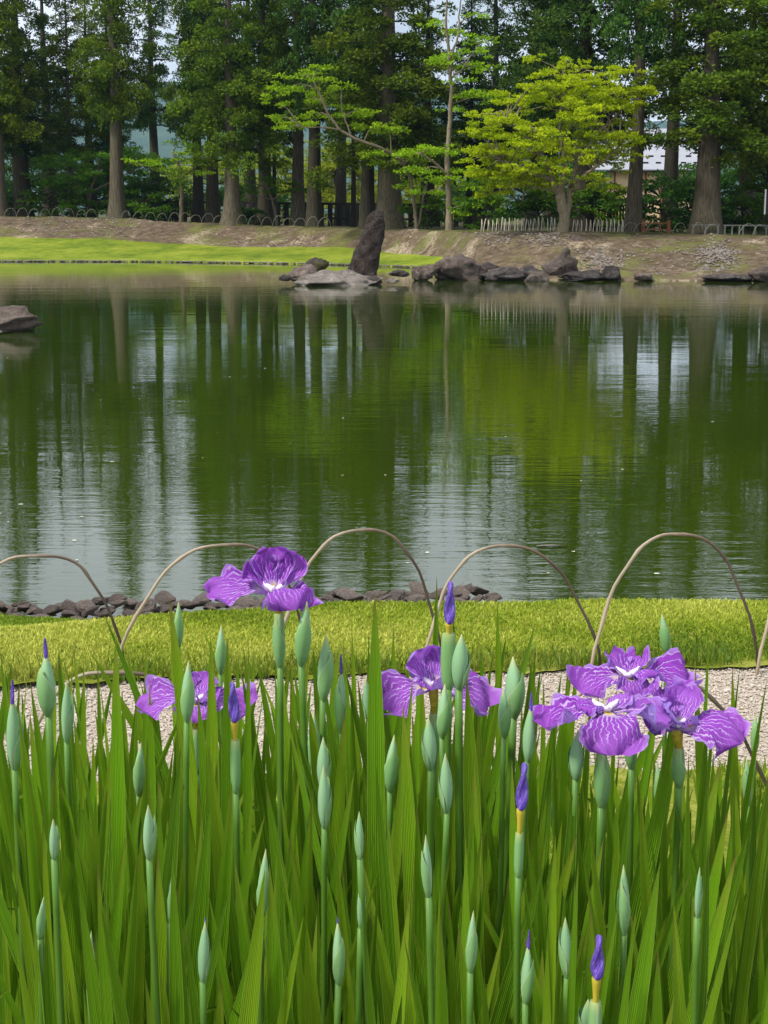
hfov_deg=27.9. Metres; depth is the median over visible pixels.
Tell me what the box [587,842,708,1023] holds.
iris plant
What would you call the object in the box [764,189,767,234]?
sign
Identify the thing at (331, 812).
iris plant
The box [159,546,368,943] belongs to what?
iris plant
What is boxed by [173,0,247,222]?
cedar tree
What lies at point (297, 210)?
cedar tree
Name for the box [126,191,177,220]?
shrub
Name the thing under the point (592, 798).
iris plant
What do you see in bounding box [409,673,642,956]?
iris plant
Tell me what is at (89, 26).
cedar tree
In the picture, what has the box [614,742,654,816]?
iris plant
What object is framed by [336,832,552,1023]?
iris plant
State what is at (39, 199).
shrub
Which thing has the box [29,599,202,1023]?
iris plant
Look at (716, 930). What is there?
iris plant
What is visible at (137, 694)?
iris plant
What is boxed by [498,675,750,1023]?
iris plant
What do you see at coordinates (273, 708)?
iris plant
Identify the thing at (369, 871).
iris plant
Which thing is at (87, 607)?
shore edging
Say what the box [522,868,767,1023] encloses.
iris plant
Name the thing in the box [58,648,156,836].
iris plant
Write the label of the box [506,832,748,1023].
iris plant
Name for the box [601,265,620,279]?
rock
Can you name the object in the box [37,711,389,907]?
iris plant
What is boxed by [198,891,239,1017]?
iris plant
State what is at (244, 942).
iris plant
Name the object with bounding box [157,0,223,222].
cedar tree
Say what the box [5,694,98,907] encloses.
iris plant
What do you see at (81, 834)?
iris plant
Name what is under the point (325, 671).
iris plant
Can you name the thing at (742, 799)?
iris plant
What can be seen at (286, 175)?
shrub
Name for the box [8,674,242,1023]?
iris plant
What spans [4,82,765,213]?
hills
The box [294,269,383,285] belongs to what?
rock
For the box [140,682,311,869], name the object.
iris plant
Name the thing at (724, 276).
rock
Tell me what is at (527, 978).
iris plant
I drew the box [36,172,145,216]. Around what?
shrub
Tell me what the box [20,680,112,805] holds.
iris plant
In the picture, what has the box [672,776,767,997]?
iris plant
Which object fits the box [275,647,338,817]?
iris plant
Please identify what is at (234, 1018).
iris plant
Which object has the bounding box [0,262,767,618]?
pond water
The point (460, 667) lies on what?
iris plant
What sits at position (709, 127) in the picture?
cedar tree
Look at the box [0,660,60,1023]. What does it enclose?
iris plant
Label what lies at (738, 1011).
iris plant
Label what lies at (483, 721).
iris plant
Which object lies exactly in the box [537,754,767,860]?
verge grass
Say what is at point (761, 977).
iris plant
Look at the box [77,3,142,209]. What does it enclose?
cedar tree
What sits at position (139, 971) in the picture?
iris plant
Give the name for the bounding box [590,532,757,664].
bamboo hoop
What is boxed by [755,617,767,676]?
bamboo hoop
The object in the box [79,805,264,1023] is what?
iris plant
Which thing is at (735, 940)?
iris plant
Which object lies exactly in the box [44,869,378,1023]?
iris plant
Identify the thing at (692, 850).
iris plant
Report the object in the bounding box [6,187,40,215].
shrub
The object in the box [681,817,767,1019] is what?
iris plant
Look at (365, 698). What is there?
iris plant
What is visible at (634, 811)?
iris plant
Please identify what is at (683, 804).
iris plant
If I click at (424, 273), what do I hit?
rock
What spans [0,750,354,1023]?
iris plant
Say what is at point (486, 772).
iris plant
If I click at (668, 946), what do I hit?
iris plant
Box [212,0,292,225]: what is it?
cedar tree
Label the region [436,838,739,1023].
iris plant
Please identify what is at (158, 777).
iris plant
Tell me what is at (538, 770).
iris plant
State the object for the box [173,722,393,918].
iris plant
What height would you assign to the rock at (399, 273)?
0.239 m
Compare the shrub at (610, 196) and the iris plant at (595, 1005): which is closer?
the iris plant at (595, 1005)
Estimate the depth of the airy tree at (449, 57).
67.94 m
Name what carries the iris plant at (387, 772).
on the iris bed
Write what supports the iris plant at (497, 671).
on the iris bed
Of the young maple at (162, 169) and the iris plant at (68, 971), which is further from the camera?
the young maple at (162, 169)
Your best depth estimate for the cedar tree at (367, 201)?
76.19 m
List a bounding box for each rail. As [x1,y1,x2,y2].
[691,224,719,233]
[723,225,740,234]
[741,225,767,234]
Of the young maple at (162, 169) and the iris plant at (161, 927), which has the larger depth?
the young maple at (162, 169)
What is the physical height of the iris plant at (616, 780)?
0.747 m
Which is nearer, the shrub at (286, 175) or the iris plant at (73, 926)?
the iris plant at (73, 926)
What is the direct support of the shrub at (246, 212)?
on the ground at (460, 228)
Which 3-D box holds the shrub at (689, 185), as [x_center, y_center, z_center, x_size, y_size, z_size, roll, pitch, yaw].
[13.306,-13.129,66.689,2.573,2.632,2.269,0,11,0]
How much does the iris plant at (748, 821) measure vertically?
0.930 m
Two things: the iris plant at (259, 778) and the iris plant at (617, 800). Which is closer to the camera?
the iris plant at (259, 778)
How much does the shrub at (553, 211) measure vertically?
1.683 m
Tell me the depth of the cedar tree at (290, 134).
84.08 m
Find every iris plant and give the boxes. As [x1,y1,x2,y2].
[0,644,217,777]
[0,654,261,1019]
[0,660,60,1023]
[0,663,55,751]
[0,671,142,1023]
[0,703,55,784]
[0,740,57,807]
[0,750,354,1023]
[0,760,169,924]
[0,791,252,993]
[0,806,201,997]
[3,679,125,1023]
[5,674,137,905]
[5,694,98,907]
[6,686,110,1013]
[7,657,129,910]
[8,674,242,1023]
[9,724,175,1023]
[13,783,234,1023]
[14,881,265,1023]
[16,681,74,745]
[18,638,209,1022]
[19,683,171,859]
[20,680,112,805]
[27,769,264,1023]
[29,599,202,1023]
[31,930,223,1023]
[35,851,291,1023]
[35,897,75,1023]
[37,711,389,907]
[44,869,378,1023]
[49,820,137,1023]
[51,900,436,1023]
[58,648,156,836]
[59,885,303,1023]
[61,681,112,925]
[75,636,233,982]
[76,803,481,1023]
[77,746,265,1023]
[79,668,194,812]
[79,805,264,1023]
[80,652,172,899]
[83,792,148,984]
[91,653,395,747]
[95,667,287,926]
[101,841,288,1023]
[102,696,262,915]
[104,615,418,866]
[109,650,451,744]
[123,602,362,826]
[125,650,298,919]
[127,655,156,807]
[127,682,342,1023]
[134,661,290,920]
[135,655,308,940]
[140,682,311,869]
[143,746,173,1023]
[148,640,304,916]
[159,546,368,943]
[166,849,369,1023]
[170,808,374,1023]
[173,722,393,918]
[179,700,367,886]
[191,640,476,727]
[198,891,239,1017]
[199,664,274,749]
[202,628,463,805]
[206,850,541,1023]
[214,650,359,769]
[215,625,274,930]
[217,595,404,963]
[218,648,277,811]
[220,602,345,1000]
[227,873,402,999]
[228,766,357,1023]
[234,858,319,1022]
[241,669,406,926]
[250,768,689,1021]
[252,682,540,962]
[257,650,485,820]
[257,670,550,809]
[259,812,765,1023]
[264,654,490,909]
[265,850,450,1023]
[266,753,626,1023]
[275,634,362,1019]
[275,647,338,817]
[276,784,393,834]
[277,625,534,917]
[281,894,409,1023]
[286,713,320,1003]
[286,713,736,1023]
[289,674,542,911]
[304,887,409,1023]
[305,679,412,1008]
[313,679,491,913]
[327,717,524,995]
[336,643,423,884]
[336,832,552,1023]
[345,665,682,902]
[347,662,528,936]
[351,626,396,815]
[359,670,408,774]
[362,866,686,1023]
[364,645,504,898]
[366,835,434,1023]
[377,911,593,1023]
[385,688,576,980]
[386,684,576,990]
[393,677,560,890]
[397,690,662,801]
[398,660,584,792]
[399,661,546,899]
[400,717,506,815]
[401,634,537,976]
[404,762,667,1023]
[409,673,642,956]
[411,706,506,840]
[412,717,538,959]
[412,856,728,1023]
[424,581,550,946]
[424,657,596,954]
[427,679,652,1017]
[430,581,494,893]
[434,868,636,1023]
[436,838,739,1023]
[445,869,620,1003]
[458,855,659,1023]
[480,639,505,747]
[480,656,649,869]
[481,730,733,1023]
[484,798,757,1023]
[484,911,767,1023]
[488,660,605,850]
[491,600,528,877]
[494,787,758,1005]
[497,676,569,876]
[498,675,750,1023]
[504,716,675,949]
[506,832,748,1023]
[513,934,603,1023]
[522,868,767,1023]
[527,800,728,1004]
[528,691,720,1023]
[528,763,693,916]
[536,752,579,832]
[539,653,585,951]
[541,917,621,1023]
[552,759,618,831]
[553,690,729,950]
[566,644,702,908]
[578,785,693,891]
[579,753,684,901]
[579,807,692,971]
[583,753,721,1023]
[586,759,652,999]
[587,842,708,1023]
[590,783,722,914]
[605,798,649,839]
[608,762,760,877]
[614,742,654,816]
[619,668,766,973]
[636,828,761,947]
[639,775,767,1023]
[643,765,757,963]
[652,614,711,846]
[654,762,753,990]
[667,796,767,962]
[669,784,685,853]
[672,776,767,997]
[676,802,764,1023]
[678,668,767,1006]
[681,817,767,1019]
[691,770,740,879]
[692,770,731,951]
[703,641,759,839]
[710,752,767,839]
[715,772,754,1023]
[730,758,751,1002]
[732,779,760,994]
[741,793,750,825]
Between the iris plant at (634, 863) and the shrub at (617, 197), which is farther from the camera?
the shrub at (617, 197)
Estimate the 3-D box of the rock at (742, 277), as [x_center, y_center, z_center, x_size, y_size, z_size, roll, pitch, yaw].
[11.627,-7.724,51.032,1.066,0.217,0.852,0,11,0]
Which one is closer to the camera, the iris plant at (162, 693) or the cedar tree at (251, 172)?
the iris plant at (162, 693)
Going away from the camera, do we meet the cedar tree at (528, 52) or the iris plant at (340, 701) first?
the iris plant at (340, 701)
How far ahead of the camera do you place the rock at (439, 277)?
52.27 m
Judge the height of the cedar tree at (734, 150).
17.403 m
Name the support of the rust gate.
on the ground at (460, 228)
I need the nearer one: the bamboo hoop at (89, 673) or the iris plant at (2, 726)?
the iris plant at (2, 726)
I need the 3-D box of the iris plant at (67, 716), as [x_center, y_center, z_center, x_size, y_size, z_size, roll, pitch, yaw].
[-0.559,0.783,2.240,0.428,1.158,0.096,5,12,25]
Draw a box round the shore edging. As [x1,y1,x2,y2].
[0,581,502,619]
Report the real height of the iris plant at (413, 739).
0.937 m
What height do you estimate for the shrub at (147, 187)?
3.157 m
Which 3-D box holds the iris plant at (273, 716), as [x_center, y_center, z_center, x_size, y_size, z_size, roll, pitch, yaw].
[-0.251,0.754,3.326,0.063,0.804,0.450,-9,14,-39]
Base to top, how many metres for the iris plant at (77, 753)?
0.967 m
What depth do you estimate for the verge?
4.76 m
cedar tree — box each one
[0,0,45,215]
[0,0,77,216]
[4,0,98,216]
[30,0,109,216]
[61,0,103,217]
[66,0,167,218]
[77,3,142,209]
[117,0,190,220]
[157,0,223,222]
[165,0,291,225]
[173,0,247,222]
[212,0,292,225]
[214,0,291,222]
[246,0,336,225]
[250,0,308,220]
[267,0,352,226]
[301,0,362,225]
[303,0,471,228]
[305,0,430,227]
[320,0,379,226]
[397,0,463,226]
[432,0,509,227]
[458,0,525,225]
[468,0,593,227]
[478,0,612,226]
[492,0,663,230]
[580,0,692,231]
[613,0,767,233]
[622,0,705,228]
[680,1,767,216]
[692,6,767,185]
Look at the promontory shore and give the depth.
51.58 m
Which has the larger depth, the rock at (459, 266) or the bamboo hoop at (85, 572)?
the rock at (459, 266)
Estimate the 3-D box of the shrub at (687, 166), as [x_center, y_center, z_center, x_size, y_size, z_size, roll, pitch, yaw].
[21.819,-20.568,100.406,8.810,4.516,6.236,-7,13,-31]
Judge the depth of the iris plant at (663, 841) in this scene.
2.25 m
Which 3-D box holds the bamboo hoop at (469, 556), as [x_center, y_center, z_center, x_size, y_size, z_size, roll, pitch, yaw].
[0.506,0.406,6.058,0.726,0.571,0.038,0,11,0]
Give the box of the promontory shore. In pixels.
[548,277,755,280]
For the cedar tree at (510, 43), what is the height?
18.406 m
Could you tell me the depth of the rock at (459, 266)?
51.78 m
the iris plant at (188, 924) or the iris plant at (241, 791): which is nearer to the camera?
the iris plant at (188, 924)
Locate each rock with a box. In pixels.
[0,305,43,331]
[278,274,291,280]
[287,264,317,280]
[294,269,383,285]
[305,257,328,270]
[367,276,381,284]
[386,278,399,282]
[388,270,409,276]
[410,264,439,280]
[434,274,450,279]
[435,253,487,280]
[481,262,499,279]
[482,267,525,280]
[519,265,543,278]
[525,271,548,281]
[541,247,577,275]
[557,269,603,280]
[569,234,582,240]
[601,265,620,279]
[633,273,653,279]
[701,273,740,280]
[721,274,752,280]
[747,266,767,281]
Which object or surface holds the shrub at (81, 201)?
on the ground at (460, 228)
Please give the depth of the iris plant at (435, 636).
2.38 m
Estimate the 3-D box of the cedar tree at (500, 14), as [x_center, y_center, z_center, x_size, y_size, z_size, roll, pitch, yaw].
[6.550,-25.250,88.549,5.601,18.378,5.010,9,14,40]
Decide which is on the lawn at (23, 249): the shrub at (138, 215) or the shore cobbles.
the shore cobbles
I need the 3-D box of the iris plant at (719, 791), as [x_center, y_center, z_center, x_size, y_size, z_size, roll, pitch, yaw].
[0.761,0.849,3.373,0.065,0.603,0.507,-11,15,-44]
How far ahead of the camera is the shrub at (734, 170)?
100.15 m
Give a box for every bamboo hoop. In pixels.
[0,554,124,657]
[29,670,150,747]
[118,543,307,661]
[274,528,440,661]
[425,544,601,665]
[537,675,766,785]
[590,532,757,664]
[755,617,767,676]
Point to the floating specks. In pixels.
(406, 562)
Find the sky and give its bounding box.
[1,0,767,121]
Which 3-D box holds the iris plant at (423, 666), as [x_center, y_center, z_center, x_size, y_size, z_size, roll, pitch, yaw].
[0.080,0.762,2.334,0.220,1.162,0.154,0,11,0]
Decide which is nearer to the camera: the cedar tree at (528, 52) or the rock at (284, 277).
the rock at (284, 277)
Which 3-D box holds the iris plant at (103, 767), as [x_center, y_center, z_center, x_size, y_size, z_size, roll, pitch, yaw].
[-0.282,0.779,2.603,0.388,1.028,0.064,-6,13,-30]
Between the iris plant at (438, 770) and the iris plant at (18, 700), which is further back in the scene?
the iris plant at (18, 700)
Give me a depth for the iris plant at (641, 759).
2.91 m
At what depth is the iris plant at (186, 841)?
2.06 m
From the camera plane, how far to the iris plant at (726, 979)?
2.21 m
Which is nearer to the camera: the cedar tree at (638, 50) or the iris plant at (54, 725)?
the iris plant at (54, 725)
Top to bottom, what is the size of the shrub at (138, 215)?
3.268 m
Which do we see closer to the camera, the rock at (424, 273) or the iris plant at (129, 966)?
the iris plant at (129, 966)
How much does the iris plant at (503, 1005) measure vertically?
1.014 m
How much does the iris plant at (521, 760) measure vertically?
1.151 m
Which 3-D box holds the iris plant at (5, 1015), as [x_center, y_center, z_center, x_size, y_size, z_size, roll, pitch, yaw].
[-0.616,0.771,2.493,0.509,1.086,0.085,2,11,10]
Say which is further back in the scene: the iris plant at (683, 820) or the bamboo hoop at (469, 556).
the bamboo hoop at (469, 556)
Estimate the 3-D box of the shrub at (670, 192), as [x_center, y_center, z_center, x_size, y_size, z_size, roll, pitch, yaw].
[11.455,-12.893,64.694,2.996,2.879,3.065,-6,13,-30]
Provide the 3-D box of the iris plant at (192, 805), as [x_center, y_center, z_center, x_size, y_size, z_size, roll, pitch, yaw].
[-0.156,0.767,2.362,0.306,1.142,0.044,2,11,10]
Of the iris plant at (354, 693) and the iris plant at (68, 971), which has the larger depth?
the iris plant at (354, 693)
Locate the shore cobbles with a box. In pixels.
[0,259,415,267]
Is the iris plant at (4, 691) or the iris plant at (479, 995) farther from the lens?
the iris plant at (4, 691)
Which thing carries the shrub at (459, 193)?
on the ground at (460, 228)
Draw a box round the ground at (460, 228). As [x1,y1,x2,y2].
[5,214,767,236]
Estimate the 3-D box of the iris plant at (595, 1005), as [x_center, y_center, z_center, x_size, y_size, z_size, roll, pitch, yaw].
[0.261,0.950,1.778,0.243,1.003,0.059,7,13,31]
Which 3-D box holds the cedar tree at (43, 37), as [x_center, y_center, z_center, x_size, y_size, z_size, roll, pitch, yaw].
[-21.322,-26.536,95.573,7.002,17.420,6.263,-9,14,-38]
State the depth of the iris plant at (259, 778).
2.50 m
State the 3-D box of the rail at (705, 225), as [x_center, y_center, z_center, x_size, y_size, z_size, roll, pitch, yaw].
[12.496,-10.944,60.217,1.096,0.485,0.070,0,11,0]
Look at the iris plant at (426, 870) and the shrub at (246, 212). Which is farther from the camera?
the shrub at (246, 212)
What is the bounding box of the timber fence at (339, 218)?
[149,201,495,226]
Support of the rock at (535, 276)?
on the pond water
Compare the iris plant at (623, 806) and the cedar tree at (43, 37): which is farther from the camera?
the cedar tree at (43, 37)
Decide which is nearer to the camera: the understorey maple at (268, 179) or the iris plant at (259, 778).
the iris plant at (259, 778)
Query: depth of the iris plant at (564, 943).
1.74 m
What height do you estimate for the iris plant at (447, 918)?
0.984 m
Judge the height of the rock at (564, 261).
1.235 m
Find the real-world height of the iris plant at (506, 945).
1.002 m
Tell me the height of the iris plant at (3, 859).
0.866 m
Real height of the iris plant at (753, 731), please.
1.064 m
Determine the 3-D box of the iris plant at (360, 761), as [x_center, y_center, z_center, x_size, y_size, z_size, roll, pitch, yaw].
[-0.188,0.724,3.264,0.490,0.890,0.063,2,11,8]
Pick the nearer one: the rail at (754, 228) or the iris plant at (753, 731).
the iris plant at (753, 731)
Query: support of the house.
on the ground at (460, 228)
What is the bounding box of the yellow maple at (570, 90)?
[454,53,658,231]
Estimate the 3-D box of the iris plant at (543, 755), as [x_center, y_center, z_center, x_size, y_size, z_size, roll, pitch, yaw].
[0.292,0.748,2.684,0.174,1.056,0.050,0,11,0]
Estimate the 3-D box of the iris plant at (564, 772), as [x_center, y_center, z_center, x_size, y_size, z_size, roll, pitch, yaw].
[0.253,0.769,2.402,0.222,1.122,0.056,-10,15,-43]
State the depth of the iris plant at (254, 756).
2.44 m
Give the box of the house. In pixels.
[568,129,697,222]
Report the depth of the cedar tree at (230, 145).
78.45 m
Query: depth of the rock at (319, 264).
49.56 m
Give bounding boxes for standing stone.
[348,209,384,275]
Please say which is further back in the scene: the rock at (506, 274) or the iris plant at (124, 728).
the rock at (506, 274)
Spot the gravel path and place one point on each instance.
(760, 756)
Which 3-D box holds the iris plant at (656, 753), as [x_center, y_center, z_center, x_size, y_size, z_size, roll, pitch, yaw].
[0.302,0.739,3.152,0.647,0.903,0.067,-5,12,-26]
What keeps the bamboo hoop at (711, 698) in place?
on the verge
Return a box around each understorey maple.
[20,145,176,217]
[239,175,306,225]
[462,170,592,229]
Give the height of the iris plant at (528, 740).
1.179 m
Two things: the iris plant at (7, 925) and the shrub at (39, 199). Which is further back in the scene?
the shrub at (39, 199)
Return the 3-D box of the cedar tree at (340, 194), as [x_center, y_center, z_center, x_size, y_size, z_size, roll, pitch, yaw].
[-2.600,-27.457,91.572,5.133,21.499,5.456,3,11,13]
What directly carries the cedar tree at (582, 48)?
on the ground at (460, 228)
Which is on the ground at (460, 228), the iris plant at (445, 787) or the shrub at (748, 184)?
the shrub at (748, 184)
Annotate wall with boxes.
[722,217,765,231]
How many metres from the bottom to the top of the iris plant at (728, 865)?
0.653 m
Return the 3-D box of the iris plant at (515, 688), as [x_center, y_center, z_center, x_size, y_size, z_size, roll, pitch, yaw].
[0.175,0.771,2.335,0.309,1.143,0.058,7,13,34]
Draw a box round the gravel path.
[0,665,767,781]
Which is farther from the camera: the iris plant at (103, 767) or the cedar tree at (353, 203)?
the cedar tree at (353, 203)
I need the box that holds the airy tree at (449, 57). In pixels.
[392,0,508,229]
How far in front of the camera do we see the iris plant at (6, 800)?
2.31 m
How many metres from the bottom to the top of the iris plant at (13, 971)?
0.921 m
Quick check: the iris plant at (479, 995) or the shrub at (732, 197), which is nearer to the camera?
the iris plant at (479, 995)
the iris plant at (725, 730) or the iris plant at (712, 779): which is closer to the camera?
the iris plant at (725, 730)
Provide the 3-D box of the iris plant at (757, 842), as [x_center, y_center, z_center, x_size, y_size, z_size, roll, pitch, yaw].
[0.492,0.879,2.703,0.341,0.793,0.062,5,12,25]
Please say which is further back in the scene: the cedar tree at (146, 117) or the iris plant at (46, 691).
the cedar tree at (146, 117)
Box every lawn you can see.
[0,237,442,267]
[0,602,767,685]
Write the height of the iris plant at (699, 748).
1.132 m
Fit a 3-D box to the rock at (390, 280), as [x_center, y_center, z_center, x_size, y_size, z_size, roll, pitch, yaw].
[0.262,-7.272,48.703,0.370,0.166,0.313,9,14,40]
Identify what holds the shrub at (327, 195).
on the ground at (460, 228)
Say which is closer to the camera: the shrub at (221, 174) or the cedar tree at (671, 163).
the cedar tree at (671, 163)
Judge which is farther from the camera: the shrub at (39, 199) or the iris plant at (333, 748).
the shrub at (39, 199)
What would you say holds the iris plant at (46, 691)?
on the iris bed
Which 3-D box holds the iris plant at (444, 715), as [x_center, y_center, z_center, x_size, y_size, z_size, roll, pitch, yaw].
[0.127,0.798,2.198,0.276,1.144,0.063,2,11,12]
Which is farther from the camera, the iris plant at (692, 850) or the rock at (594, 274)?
the rock at (594, 274)
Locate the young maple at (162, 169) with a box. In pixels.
[121,139,215,221]
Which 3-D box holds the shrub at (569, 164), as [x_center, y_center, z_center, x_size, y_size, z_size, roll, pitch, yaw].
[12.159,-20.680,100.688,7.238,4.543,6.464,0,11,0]
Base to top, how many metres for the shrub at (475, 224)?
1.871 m
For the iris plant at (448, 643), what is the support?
on the iris bed
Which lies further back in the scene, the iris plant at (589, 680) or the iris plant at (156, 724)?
the iris plant at (156, 724)
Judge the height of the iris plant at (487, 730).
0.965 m
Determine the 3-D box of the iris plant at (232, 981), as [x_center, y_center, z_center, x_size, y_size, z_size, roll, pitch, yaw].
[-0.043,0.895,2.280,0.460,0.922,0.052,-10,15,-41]
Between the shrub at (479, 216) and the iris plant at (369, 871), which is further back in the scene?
the shrub at (479, 216)
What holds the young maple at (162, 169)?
on the ground at (460, 228)
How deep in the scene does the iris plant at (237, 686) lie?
3.28 m
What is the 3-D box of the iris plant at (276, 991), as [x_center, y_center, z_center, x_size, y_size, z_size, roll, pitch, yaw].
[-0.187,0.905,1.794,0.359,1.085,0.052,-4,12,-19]
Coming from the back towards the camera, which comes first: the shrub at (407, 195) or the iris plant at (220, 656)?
the shrub at (407, 195)
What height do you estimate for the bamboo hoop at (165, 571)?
0.568 m
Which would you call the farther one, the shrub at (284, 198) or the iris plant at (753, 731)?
the shrub at (284, 198)
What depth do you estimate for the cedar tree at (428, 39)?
88.64 m
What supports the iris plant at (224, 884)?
on the iris bed
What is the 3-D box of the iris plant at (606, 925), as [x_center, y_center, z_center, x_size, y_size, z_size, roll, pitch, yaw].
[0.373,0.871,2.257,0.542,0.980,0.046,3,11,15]
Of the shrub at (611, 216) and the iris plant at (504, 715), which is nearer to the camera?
the iris plant at (504, 715)
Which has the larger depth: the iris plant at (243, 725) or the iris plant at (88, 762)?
the iris plant at (243, 725)
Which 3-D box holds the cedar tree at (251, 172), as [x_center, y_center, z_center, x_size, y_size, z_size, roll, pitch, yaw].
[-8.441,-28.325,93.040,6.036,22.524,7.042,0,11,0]
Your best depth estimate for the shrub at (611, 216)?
66.77 m
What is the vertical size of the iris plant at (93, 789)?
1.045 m
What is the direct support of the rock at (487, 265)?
on the pond water
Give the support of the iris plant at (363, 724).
on the iris bed
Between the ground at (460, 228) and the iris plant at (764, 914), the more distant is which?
the ground at (460, 228)
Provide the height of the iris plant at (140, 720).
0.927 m
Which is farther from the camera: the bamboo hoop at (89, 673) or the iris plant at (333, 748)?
the bamboo hoop at (89, 673)
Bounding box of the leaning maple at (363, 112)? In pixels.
[259,64,441,228]
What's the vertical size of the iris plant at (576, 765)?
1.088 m
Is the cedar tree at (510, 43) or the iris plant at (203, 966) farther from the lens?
the cedar tree at (510, 43)
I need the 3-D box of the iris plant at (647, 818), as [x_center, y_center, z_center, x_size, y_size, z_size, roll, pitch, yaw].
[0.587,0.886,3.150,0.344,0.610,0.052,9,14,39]
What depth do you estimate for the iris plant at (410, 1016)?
1.77 m
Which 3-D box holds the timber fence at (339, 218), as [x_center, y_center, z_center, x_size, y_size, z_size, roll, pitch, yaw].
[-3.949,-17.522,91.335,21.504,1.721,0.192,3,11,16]
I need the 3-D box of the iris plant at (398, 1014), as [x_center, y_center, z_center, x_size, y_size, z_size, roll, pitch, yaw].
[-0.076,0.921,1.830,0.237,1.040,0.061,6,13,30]
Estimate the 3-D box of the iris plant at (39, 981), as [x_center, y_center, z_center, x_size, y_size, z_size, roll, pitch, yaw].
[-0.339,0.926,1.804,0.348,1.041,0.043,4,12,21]
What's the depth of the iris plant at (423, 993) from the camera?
1.84 m
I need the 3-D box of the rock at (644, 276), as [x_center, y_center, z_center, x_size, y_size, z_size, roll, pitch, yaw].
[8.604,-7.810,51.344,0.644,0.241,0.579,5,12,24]
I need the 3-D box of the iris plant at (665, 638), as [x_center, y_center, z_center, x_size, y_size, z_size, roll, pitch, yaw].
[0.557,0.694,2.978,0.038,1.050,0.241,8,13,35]
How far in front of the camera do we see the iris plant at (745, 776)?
2.53 m
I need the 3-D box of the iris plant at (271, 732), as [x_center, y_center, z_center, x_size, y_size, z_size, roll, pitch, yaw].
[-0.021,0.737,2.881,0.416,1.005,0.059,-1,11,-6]
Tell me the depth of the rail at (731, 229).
60.18 m
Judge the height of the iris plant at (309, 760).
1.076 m
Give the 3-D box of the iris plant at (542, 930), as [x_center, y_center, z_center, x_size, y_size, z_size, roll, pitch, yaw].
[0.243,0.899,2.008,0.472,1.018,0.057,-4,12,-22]
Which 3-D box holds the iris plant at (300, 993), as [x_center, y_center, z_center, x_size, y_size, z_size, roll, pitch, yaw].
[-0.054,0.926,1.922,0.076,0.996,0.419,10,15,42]
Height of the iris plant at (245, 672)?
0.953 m
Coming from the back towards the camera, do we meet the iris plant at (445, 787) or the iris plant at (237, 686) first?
the iris plant at (237, 686)
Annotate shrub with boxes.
[5,164,85,212]
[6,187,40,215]
[15,186,82,216]
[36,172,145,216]
[54,185,108,217]
[100,176,192,221]
[126,173,205,220]
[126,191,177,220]
[160,153,271,221]
[204,183,290,211]
[241,207,267,224]
[255,146,324,223]
[280,138,377,223]
[346,155,453,221]
[397,195,468,229]
[435,151,512,224]
[441,164,541,221]
[447,193,513,229]
[494,198,580,230]
[516,161,621,222]
[572,181,647,230]
[594,193,623,224]
[595,206,623,230]
[620,169,693,231]
[648,163,765,216]
[665,176,695,231]
[720,163,764,214]
[720,169,765,232]
[736,156,767,223]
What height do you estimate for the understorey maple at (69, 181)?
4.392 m
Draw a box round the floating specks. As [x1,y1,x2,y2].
[8,372,713,573]
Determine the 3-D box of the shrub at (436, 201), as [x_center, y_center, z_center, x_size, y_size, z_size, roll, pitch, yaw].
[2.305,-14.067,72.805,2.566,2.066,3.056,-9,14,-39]
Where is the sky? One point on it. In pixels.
(452, 19)
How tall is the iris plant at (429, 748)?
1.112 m
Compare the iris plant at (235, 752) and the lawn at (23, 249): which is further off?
the lawn at (23, 249)
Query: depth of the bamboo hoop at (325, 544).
6.03 m
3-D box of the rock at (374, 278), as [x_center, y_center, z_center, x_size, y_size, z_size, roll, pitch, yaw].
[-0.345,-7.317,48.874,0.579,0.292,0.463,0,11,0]
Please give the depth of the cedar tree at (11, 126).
84.61 m
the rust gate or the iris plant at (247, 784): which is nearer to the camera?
the iris plant at (247, 784)
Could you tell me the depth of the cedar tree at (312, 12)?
77.17 m
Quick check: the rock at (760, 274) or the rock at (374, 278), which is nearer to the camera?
the rock at (374, 278)
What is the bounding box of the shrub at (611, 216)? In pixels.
[595,206,623,230]
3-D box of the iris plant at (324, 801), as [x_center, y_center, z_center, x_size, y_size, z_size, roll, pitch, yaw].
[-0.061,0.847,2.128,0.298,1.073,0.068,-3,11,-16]
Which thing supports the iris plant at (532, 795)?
on the iris bed
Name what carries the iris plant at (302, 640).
on the iris bed
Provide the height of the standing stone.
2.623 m
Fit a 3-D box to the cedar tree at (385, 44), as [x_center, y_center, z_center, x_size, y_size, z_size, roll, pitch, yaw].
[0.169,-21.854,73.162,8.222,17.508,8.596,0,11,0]
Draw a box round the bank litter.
[19,216,767,274]
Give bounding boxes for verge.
[60,765,767,865]
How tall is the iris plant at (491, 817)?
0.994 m
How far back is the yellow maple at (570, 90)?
58.36 m
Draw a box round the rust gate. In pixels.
[641,220,670,232]
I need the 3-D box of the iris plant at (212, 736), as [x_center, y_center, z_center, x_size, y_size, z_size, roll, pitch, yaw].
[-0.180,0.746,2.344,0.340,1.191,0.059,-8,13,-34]
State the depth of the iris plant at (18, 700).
3.20 m
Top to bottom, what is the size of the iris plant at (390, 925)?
1.098 m

